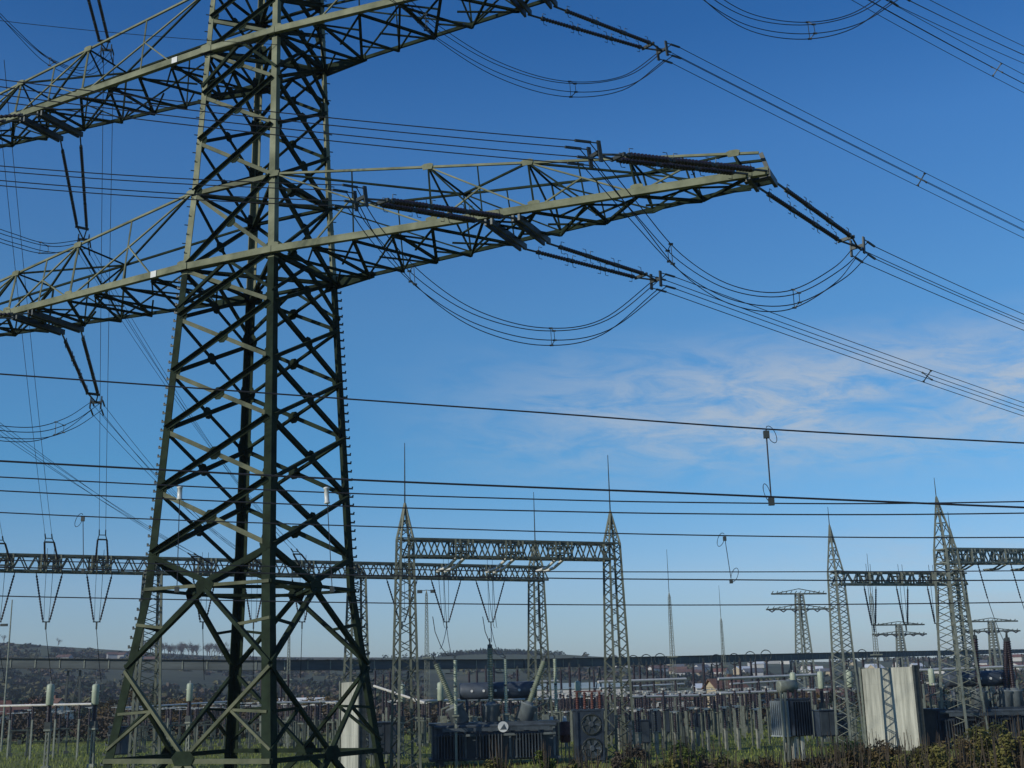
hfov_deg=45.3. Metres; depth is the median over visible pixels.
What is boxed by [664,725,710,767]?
shrub
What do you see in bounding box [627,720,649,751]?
control cabinet
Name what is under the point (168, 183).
conductor bundle
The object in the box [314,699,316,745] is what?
post insulator
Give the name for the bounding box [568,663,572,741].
insulator column
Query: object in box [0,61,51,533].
conductor bundle
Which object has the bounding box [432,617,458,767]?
surge arrester
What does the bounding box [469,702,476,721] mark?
disconnector
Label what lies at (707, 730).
post insulator
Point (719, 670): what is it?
house
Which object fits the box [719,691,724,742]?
post insulator
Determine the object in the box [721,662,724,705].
insulator column
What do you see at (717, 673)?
insulator column
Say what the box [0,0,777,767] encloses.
lattice pylon
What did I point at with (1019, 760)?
shrub
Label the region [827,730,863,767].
shrub
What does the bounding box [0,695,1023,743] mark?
undergrowth
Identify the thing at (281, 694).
insulator column
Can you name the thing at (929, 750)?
shrub
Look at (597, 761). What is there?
shrub
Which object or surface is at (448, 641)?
down lead
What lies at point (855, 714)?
post insulator
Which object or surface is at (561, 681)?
insulator column
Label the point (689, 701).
disconnector
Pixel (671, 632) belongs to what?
lattice mast
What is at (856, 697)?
round tree
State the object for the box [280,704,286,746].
disconnector
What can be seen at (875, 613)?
hanging insulator
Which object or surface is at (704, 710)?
post insulator
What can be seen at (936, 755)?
shrub
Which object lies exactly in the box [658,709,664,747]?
post insulator
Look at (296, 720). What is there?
post insulator
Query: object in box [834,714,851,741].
control cabinet
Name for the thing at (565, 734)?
oil container
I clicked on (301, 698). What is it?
house
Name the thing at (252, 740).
disconnector
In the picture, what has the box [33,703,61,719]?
round tree
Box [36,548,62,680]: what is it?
hanging insulator
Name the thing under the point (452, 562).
strain insulator
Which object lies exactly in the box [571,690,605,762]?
cooler bank
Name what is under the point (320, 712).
post insulator
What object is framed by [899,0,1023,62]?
conductor bundle
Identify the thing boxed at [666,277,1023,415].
conductor bundle
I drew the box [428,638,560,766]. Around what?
power transformer
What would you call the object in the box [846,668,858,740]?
measuring transformer
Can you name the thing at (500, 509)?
railway wire
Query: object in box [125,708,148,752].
disconnector
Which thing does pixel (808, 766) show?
shrub
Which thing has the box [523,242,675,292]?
strain insulator
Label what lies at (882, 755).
shrub
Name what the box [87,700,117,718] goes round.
round tree
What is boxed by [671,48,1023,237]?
conductor bundle
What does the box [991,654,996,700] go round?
insulator column
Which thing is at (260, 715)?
insulator column
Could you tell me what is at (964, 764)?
shrub
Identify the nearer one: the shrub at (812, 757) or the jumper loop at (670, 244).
the jumper loop at (670, 244)
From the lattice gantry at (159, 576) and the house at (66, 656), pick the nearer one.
the lattice gantry at (159, 576)
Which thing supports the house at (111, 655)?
on the ground at (182, 679)
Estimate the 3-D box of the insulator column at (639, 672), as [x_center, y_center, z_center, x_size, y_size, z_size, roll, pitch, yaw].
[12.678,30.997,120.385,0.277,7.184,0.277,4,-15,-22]
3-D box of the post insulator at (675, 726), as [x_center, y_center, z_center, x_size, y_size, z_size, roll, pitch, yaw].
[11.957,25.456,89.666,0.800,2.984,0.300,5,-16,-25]
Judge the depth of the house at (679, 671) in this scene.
779.05 m
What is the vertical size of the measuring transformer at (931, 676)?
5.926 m
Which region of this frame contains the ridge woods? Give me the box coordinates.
[382,647,565,657]
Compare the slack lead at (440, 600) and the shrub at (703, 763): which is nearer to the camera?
the shrub at (703, 763)
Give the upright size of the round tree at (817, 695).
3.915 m
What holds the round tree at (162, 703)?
on the ground at (182, 679)
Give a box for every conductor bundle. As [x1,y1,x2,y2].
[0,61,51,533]
[0,79,576,163]
[0,165,343,205]
[0,424,192,552]
[80,248,290,548]
[94,407,234,548]
[99,54,113,529]
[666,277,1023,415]
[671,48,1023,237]
[852,0,1023,92]
[864,246,1023,330]
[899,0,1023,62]
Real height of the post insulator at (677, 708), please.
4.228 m
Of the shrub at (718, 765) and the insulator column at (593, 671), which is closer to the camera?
the shrub at (718, 765)
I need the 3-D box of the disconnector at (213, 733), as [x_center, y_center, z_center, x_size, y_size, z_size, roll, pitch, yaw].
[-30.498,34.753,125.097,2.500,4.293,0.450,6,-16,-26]
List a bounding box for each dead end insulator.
[0,537,9,559]
[43,533,57,560]
[95,530,108,561]
[187,552,213,564]
[291,548,311,566]
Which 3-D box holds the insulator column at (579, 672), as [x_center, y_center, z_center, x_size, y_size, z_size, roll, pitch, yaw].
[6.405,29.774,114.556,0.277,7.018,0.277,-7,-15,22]
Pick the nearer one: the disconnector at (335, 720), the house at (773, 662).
the disconnector at (335, 720)
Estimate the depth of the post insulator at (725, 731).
91.74 m
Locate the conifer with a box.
[150,683,157,704]
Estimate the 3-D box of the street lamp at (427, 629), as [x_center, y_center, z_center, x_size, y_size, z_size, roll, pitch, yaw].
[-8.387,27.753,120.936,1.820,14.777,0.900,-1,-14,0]
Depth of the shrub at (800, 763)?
52.54 m
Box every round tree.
[14,709,41,733]
[28,695,46,719]
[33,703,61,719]
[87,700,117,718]
[97,706,114,719]
[126,689,149,714]
[151,698,180,717]
[161,703,186,721]
[161,706,185,717]
[172,697,203,715]
[218,688,246,708]
[241,698,254,712]
[277,694,295,715]
[301,698,320,716]
[306,695,332,712]
[314,697,338,728]
[426,707,436,716]
[798,692,819,704]
[824,690,845,705]
[854,690,862,716]
[942,689,966,700]
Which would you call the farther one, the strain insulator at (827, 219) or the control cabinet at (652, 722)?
the control cabinet at (652, 722)
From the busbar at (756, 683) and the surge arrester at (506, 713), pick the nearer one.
the surge arrester at (506, 713)
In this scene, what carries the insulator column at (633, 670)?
on the ground at (182, 679)
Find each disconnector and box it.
[7,712,35,756]
[46,710,69,754]
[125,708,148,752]
[126,706,144,748]
[136,708,162,752]
[137,710,152,746]
[151,708,175,748]
[162,706,182,745]
[166,707,192,750]
[175,708,199,746]
[188,708,204,744]
[191,707,217,749]
[201,703,224,746]
[212,706,223,743]
[221,708,241,748]
[238,705,253,742]
[240,702,248,744]
[246,704,260,747]
[252,706,260,744]
[277,704,292,746]
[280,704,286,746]
[282,704,297,740]
[297,706,305,741]
[300,705,317,741]
[304,705,319,741]
[310,704,316,743]
[325,701,335,742]
[329,703,337,745]
[390,700,397,745]
[413,701,423,742]
[416,703,427,746]
[422,702,431,743]
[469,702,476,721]
[472,701,481,721]
[476,701,484,721]
[558,696,570,739]
[567,698,570,733]
[633,691,652,737]
[650,693,669,733]
[678,693,692,731]
[683,692,700,733]
[697,693,712,731]
[708,691,729,734]
[722,695,733,729]
[730,690,750,732]
[743,688,760,729]
[758,690,770,731]
[802,687,817,709]
[824,686,839,713]
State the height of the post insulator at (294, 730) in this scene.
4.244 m
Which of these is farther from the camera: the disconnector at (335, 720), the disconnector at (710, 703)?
the disconnector at (710, 703)
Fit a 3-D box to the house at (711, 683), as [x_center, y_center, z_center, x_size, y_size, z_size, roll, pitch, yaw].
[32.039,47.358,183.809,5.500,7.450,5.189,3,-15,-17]
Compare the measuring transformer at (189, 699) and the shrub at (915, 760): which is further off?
the measuring transformer at (189, 699)
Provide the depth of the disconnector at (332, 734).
108.18 m
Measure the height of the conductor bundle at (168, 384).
9.516 m
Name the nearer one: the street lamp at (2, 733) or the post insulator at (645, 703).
the post insulator at (645, 703)
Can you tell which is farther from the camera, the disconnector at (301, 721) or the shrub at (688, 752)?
the disconnector at (301, 721)
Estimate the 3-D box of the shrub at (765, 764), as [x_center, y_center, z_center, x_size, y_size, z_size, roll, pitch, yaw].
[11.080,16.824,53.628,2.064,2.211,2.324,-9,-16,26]
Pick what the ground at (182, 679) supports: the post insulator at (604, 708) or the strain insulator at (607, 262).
the post insulator at (604, 708)
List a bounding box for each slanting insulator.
[977,564,1003,640]
[1010,564,1023,607]
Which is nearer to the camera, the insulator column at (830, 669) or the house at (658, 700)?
the insulator column at (830, 669)
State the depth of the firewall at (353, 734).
76.92 m
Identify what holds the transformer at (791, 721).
on the ground at (182, 679)
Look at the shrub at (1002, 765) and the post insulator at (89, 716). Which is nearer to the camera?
the shrub at (1002, 765)
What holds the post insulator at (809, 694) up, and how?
on the ground at (182, 679)
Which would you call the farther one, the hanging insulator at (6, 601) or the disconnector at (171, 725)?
the disconnector at (171, 725)
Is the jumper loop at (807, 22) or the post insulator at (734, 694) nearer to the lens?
the jumper loop at (807, 22)
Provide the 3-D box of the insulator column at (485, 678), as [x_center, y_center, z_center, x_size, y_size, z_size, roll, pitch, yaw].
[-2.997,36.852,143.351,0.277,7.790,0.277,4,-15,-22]
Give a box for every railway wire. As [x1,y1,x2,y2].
[0,373,1023,443]
[0,460,1023,507]
[0,476,1023,503]
[0,490,1023,514]
[0,512,1023,537]
[0,559,1023,571]
[0,566,1023,580]
[0,595,1023,605]
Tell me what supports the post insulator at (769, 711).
on the ground at (182, 679)
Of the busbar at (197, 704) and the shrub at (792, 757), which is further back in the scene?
the busbar at (197, 704)
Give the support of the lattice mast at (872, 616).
on the ground at (182, 679)
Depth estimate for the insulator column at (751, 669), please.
134.03 m
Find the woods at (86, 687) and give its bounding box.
[0,643,1023,719]
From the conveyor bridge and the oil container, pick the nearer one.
the oil container
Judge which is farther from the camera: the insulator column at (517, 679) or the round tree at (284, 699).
the round tree at (284, 699)
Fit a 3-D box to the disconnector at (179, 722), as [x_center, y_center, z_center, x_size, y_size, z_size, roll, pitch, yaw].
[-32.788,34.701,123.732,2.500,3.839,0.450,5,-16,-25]
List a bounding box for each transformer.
[41,684,54,767]
[86,681,99,767]
[185,683,193,750]
[400,684,405,755]
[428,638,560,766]
[437,681,443,722]
[575,679,580,708]
[770,680,813,761]
[789,670,796,697]
[817,669,829,741]
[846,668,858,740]
[923,629,1023,748]
[927,666,937,707]
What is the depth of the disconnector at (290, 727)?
136.10 m
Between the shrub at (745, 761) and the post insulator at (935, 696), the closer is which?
the shrub at (745, 761)
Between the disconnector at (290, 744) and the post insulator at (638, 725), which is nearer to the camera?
the post insulator at (638, 725)
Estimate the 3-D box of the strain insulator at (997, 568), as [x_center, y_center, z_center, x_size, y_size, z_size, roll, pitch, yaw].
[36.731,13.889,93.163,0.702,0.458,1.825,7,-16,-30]
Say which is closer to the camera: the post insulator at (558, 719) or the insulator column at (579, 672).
the post insulator at (558, 719)
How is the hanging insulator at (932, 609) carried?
hanging from the lattice gantry at (868, 576)
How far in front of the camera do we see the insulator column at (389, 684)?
114.90 m
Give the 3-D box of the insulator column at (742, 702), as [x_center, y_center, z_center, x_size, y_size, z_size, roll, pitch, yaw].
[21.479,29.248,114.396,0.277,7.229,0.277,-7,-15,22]
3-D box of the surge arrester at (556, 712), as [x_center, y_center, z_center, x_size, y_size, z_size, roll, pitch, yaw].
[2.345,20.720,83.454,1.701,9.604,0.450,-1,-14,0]
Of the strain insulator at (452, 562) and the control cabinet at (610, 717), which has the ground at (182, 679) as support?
the control cabinet at (610, 717)
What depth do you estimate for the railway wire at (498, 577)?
22.81 m
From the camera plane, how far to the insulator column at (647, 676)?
128.45 m
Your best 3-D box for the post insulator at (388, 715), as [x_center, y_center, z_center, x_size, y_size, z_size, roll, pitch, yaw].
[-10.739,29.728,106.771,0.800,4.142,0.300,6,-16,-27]
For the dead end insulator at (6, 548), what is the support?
attached to the lattice gantry at (159, 576)
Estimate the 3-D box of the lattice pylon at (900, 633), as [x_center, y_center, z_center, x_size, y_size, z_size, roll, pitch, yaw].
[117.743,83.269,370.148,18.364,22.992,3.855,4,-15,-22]
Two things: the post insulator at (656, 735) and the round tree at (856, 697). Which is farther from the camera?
the round tree at (856, 697)
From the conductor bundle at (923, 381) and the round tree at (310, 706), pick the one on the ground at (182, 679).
the round tree at (310, 706)
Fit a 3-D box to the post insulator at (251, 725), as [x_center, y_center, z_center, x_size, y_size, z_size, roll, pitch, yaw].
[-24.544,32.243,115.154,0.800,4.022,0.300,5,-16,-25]
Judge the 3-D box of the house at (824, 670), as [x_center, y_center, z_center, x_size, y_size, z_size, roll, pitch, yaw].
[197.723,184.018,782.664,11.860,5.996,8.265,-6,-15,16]
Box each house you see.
[0,697,13,722]
[11,703,31,719]
[29,695,76,724]
[56,654,73,657]
[106,651,117,658]
[117,652,127,658]
[279,695,312,700]
[596,690,693,708]
[648,666,662,670]
[668,666,687,673]
[671,668,691,676]
[691,669,701,675]
[691,683,702,690]
[694,664,710,669]
[694,666,707,671]
[701,674,748,707]
[713,668,729,674]
[732,665,749,674]
[742,668,763,675]
[747,661,764,667]
[751,686,848,708]
[768,661,779,663]
[805,665,822,673]
[813,667,829,674]
[867,664,884,668]
[909,663,924,668]
[972,659,987,664]
[1012,653,1022,660]
[1013,661,1023,669]
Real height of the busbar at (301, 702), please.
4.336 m
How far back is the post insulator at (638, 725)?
88.25 m
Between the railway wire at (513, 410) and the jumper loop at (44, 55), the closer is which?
the railway wire at (513, 410)
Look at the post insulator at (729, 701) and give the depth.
117.07 m
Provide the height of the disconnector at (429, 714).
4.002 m
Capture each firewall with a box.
[338,681,365,767]
[858,665,926,750]
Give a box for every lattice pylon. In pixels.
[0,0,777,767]
[766,588,833,688]
[873,621,926,683]
[965,618,1020,696]
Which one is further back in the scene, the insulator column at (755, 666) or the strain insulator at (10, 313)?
the insulator column at (755, 666)
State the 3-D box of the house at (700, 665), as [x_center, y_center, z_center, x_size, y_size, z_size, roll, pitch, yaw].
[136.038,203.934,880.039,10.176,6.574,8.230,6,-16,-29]
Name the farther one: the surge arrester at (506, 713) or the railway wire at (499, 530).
the surge arrester at (506, 713)
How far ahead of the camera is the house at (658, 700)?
238.21 m
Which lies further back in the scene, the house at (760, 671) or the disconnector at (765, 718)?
the house at (760, 671)
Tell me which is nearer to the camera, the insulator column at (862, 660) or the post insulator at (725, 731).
the post insulator at (725, 731)
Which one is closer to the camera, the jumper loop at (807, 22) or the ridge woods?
the jumper loop at (807, 22)
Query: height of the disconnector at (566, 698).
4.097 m
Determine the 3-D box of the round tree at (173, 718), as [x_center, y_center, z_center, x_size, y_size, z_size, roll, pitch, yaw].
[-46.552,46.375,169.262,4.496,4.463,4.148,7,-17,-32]
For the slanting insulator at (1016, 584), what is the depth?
92.95 m
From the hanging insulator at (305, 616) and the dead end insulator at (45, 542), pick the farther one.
the hanging insulator at (305, 616)
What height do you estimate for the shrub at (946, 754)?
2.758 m
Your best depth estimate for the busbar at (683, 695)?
98.65 m
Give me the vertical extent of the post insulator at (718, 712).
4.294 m
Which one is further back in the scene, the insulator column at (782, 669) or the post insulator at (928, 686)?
the insulator column at (782, 669)
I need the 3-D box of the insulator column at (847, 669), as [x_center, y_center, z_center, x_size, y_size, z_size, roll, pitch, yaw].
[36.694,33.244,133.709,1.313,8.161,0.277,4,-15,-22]
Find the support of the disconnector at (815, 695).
on the ground at (182, 679)
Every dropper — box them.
[75,513,84,572]
[174,486,182,591]
[323,486,333,591]
[717,533,738,583]
[763,426,776,505]
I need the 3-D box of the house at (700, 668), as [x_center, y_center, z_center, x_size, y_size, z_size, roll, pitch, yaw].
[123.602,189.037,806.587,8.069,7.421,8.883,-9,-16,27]
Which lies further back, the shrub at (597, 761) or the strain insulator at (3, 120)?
the shrub at (597, 761)
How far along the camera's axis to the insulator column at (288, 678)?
117.33 m
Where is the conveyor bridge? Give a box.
[0,649,1023,739]
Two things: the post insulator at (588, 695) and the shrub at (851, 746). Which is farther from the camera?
the post insulator at (588, 695)
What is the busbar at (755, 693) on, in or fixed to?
on the ground at (182, 679)
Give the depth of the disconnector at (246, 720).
126.51 m
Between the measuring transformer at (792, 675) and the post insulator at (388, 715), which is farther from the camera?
the post insulator at (388, 715)
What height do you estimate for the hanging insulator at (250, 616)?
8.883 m
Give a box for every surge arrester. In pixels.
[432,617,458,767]
[482,617,509,763]
[532,617,559,761]
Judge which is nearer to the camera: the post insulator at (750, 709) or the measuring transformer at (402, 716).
the measuring transformer at (402, 716)
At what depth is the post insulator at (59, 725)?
110.21 m
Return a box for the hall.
[498,682,624,702]
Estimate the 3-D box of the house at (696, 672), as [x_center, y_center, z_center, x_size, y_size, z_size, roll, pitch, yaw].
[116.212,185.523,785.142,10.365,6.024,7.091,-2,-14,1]
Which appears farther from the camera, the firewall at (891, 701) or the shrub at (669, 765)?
the firewall at (891, 701)
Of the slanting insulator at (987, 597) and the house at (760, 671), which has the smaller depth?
the slanting insulator at (987, 597)
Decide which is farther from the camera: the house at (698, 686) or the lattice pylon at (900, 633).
the lattice pylon at (900, 633)
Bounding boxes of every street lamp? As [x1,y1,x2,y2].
[0,600,12,751]
[417,590,435,738]
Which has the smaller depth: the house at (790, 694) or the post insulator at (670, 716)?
the post insulator at (670, 716)
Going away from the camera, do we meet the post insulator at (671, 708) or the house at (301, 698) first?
the post insulator at (671, 708)
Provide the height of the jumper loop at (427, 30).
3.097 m
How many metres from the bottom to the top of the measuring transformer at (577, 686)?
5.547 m
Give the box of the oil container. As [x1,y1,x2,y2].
[560,716,570,760]
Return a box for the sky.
[0,0,1023,661]
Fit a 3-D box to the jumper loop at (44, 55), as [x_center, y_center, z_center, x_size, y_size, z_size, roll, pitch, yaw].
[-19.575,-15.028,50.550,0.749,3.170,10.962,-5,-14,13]
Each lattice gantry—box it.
[0,492,552,767]
[390,443,635,767]
[827,512,973,749]
[933,479,1023,748]
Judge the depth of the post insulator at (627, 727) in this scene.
105.89 m
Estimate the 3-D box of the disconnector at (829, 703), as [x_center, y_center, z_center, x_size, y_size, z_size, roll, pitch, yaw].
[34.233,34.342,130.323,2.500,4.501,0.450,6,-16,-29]
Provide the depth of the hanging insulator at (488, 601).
97.14 m
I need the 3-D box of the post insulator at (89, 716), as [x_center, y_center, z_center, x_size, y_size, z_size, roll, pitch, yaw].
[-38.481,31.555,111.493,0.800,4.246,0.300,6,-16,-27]
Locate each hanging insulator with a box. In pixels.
[0,552,14,681]
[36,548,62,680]
[86,551,112,678]
[193,552,213,670]
[246,577,260,678]
[291,555,313,677]
[386,558,417,628]
[431,559,460,625]
[475,561,504,627]
[864,567,876,631]
[896,569,908,630]
[927,565,938,628]
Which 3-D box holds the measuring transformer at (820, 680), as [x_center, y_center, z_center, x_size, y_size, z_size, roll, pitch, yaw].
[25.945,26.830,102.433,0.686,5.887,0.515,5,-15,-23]
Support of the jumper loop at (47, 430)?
hanging from the strain insulator at (79, 373)
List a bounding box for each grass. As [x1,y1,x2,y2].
[0,725,820,767]
[385,754,993,767]
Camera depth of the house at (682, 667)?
825.53 m
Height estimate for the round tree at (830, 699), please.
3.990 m
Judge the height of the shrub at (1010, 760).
2.239 m
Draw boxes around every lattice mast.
[283,637,292,742]
[666,549,680,734]
[719,593,729,726]
[867,558,882,667]
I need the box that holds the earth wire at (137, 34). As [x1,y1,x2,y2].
[0,20,276,44]
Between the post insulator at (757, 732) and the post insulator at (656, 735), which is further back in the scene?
the post insulator at (757, 732)
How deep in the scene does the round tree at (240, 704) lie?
198.94 m
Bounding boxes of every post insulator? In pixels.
[24,709,31,757]
[57,712,64,756]
[85,707,91,754]
[246,702,254,747]
[247,705,254,747]
[293,704,295,747]
[294,701,300,753]
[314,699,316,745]
[316,700,324,747]
[317,703,319,747]
[384,701,390,720]
[557,690,563,721]
[557,693,559,744]
[559,693,564,746]
[585,694,589,708]
[602,691,604,725]
[616,706,620,749]
[618,694,624,749]
[623,695,627,746]
[626,707,630,739]
[626,709,628,743]
[629,710,637,746]
[632,694,638,718]
[635,690,641,706]
[636,708,642,745]
[643,693,648,750]
[643,709,651,748]
[647,690,651,708]
[652,693,657,718]
[653,708,659,753]
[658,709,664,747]
[659,688,666,749]
[667,691,671,739]
[667,693,673,744]
[670,711,678,746]
[675,691,683,744]
[675,693,679,740]
[678,705,685,744]
[682,690,689,743]
[687,707,695,749]
[694,707,699,745]
[696,692,704,747]
[700,691,705,735]
[702,708,710,751]
[710,692,717,737]
[712,691,720,744]
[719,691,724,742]
[719,706,728,750]
[725,689,732,736]
[730,688,738,736]
[733,705,740,749]
[747,687,753,745]
[751,708,759,748]
[753,694,755,728]
[762,686,770,744]
[767,688,772,737]
[807,691,813,739]
[823,691,830,738]
[837,691,843,737]
[852,689,857,736]
[925,682,930,705]
[930,683,937,707]
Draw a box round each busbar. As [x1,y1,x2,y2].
[0,703,91,759]
[125,701,226,750]
[258,701,337,747]
[373,685,425,761]
[422,698,560,721]
[539,680,558,713]
[597,678,686,731]
[599,683,684,737]
[629,694,715,749]
[717,673,816,739]
[719,689,815,744]
[729,679,800,734]
[919,665,1023,707]
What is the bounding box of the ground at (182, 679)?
[0,643,1023,767]
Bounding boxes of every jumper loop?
[0,13,111,76]
[0,229,82,253]
[0,401,102,441]
[346,188,665,345]
[390,0,672,97]
[580,143,867,311]
[704,0,897,39]
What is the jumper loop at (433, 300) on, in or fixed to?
hanging from the strain insulator at (607, 262)
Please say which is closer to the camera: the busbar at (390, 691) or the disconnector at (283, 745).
the busbar at (390, 691)
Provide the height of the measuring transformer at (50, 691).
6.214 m
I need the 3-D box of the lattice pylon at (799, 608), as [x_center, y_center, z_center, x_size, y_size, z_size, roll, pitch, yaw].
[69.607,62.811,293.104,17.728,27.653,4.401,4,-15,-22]
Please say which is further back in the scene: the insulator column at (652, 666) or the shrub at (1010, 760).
the insulator column at (652, 666)
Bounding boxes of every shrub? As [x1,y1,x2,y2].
[484,741,513,767]
[527,742,556,767]
[554,745,586,767]
[567,744,600,767]
[569,744,587,767]
[584,749,607,767]
[609,728,650,767]
[615,747,646,767]
[626,747,651,767]
[641,746,677,767]
[650,740,681,767]
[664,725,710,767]
[674,743,692,767]
[680,737,714,767]
[693,740,743,767]
[705,745,733,767]
[711,746,750,767]
[745,743,781,767]
[759,736,788,767]
[783,741,803,767]
[788,741,838,767]
[791,741,829,767]
[801,745,822,767]
[805,741,849,767]
[815,730,867,766]
[819,746,841,767]
[821,736,851,763]
[825,744,869,767]
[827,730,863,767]
[829,739,852,767]
[831,733,863,764]
[838,736,861,767]
[842,731,885,767]
[856,732,910,766]
[862,739,893,767]
[867,739,905,767]
[879,739,916,767]
[880,732,921,767]
[892,730,946,767]
[909,735,928,767]
[921,732,954,767]
[923,735,955,767]
[933,723,976,767]
[948,709,1023,767]
[956,730,982,767]
[967,727,1014,767]
[987,715,1023,767]
[996,736,1018,765]
[1009,737,1023,767]
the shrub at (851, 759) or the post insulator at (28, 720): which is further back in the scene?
the post insulator at (28, 720)
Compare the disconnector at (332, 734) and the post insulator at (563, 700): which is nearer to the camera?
the post insulator at (563, 700)
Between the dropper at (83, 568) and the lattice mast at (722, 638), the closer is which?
the dropper at (83, 568)
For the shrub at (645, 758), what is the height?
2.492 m
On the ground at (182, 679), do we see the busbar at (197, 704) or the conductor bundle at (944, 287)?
the busbar at (197, 704)
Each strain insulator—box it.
[0,110,39,125]
[0,311,29,319]
[60,137,90,254]
[61,332,104,415]
[87,0,113,63]
[332,184,515,226]
[436,558,465,572]
[485,558,515,573]
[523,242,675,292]
[527,6,681,63]
[536,559,564,572]
[565,139,768,178]
[759,183,875,262]
[886,0,910,6]
[950,563,974,570]
[983,564,1007,570]
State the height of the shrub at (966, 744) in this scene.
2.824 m
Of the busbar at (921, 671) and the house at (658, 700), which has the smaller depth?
the busbar at (921, 671)
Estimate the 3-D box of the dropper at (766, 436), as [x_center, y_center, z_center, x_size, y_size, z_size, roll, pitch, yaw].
[2.772,0.871,13.168,0.197,0.869,0.045,-1,-14,0]
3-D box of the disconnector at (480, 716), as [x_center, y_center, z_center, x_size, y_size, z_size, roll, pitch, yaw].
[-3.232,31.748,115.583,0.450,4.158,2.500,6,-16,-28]
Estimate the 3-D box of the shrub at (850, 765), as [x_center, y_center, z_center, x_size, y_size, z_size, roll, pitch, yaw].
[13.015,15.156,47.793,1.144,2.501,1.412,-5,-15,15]
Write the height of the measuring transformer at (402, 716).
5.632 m
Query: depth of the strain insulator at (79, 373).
49.96 m
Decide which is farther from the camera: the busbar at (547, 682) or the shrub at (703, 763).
the busbar at (547, 682)
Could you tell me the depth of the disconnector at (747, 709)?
133.27 m
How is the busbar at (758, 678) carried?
on the ground at (182, 679)
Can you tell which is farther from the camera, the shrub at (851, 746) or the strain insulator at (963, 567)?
the strain insulator at (963, 567)
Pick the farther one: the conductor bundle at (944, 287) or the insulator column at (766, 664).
the insulator column at (766, 664)
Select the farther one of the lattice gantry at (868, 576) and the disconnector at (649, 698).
the disconnector at (649, 698)
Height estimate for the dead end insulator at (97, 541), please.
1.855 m
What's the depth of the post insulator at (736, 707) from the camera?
92.20 m
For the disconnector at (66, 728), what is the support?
on the ground at (182, 679)
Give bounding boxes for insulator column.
[259,683,260,742]
[279,675,282,742]
[286,671,289,747]
[374,667,375,710]
[382,671,384,720]
[388,668,391,721]
[468,669,470,721]
[476,668,478,715]
[485,665,486,703]
[492,664,495,702]
[516,666,519,709]
[559,667,562,719]
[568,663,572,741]
[578,664,581,707]
[592,667,595,702]
[629,655,639,701]
[638,662,642,705]
[640,654,651,702]
[651,662,653,690]
[654,653,665,704]
[663,665,667,708]
[692,663,695,713]
[702,658,707,705]
[711,654,721,732]
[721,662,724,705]
[728,653,739,727]
[738,658,745,737]
[745,651,755,729]
[754,660,757,681]
[760,650,771,687]
[781,660,783,679]
[810,663,815,709]
[829,656,833,708]
[840,651,850,720]
[857,649,867,666]
[917,657,923,707]
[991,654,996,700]
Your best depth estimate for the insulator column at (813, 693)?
121.52 m
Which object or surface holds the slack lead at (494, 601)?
hanging from the strain insulator at (500, 564)
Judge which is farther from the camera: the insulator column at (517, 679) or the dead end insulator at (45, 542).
the insulator column at (517, 679)
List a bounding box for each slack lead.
[438,572,447,627]
[487,573,496,627]
[537,572,542,639]
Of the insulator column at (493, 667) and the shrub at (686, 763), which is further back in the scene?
the insulator column at (493, 667)
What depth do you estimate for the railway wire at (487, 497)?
18.13 m
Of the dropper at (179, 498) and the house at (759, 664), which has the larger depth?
the house at (759, 664)
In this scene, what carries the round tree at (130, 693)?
on the ground at (182, 679)
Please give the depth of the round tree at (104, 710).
200.24 m
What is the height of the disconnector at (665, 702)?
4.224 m
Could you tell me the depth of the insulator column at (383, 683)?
126.79 m
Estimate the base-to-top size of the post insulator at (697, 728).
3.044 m
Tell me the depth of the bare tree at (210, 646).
1181.58 m
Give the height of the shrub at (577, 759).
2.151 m
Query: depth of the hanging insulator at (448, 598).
95.49 m
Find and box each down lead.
[440,626,455,657]
[491,627,505,657]
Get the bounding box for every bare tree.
[187,643,198,654]
[205,642,213,655]
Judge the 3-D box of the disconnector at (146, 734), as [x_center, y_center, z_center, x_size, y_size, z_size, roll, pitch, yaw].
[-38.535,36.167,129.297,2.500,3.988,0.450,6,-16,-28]
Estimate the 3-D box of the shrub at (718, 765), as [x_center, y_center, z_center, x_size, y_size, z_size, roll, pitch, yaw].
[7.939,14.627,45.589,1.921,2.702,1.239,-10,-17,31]
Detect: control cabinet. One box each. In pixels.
[108,726,132,754]
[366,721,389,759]
[369,721,397,766]
[607,710,627,743]
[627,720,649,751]
[649,709,669,741]
[693,714,710,733]
[812,709,839,746]
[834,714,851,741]
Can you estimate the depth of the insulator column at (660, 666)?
132.38 m
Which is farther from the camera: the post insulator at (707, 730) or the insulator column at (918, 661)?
the insulator column at (918, 661)
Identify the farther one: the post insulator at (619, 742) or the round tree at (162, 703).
the round tree at (162, 703)

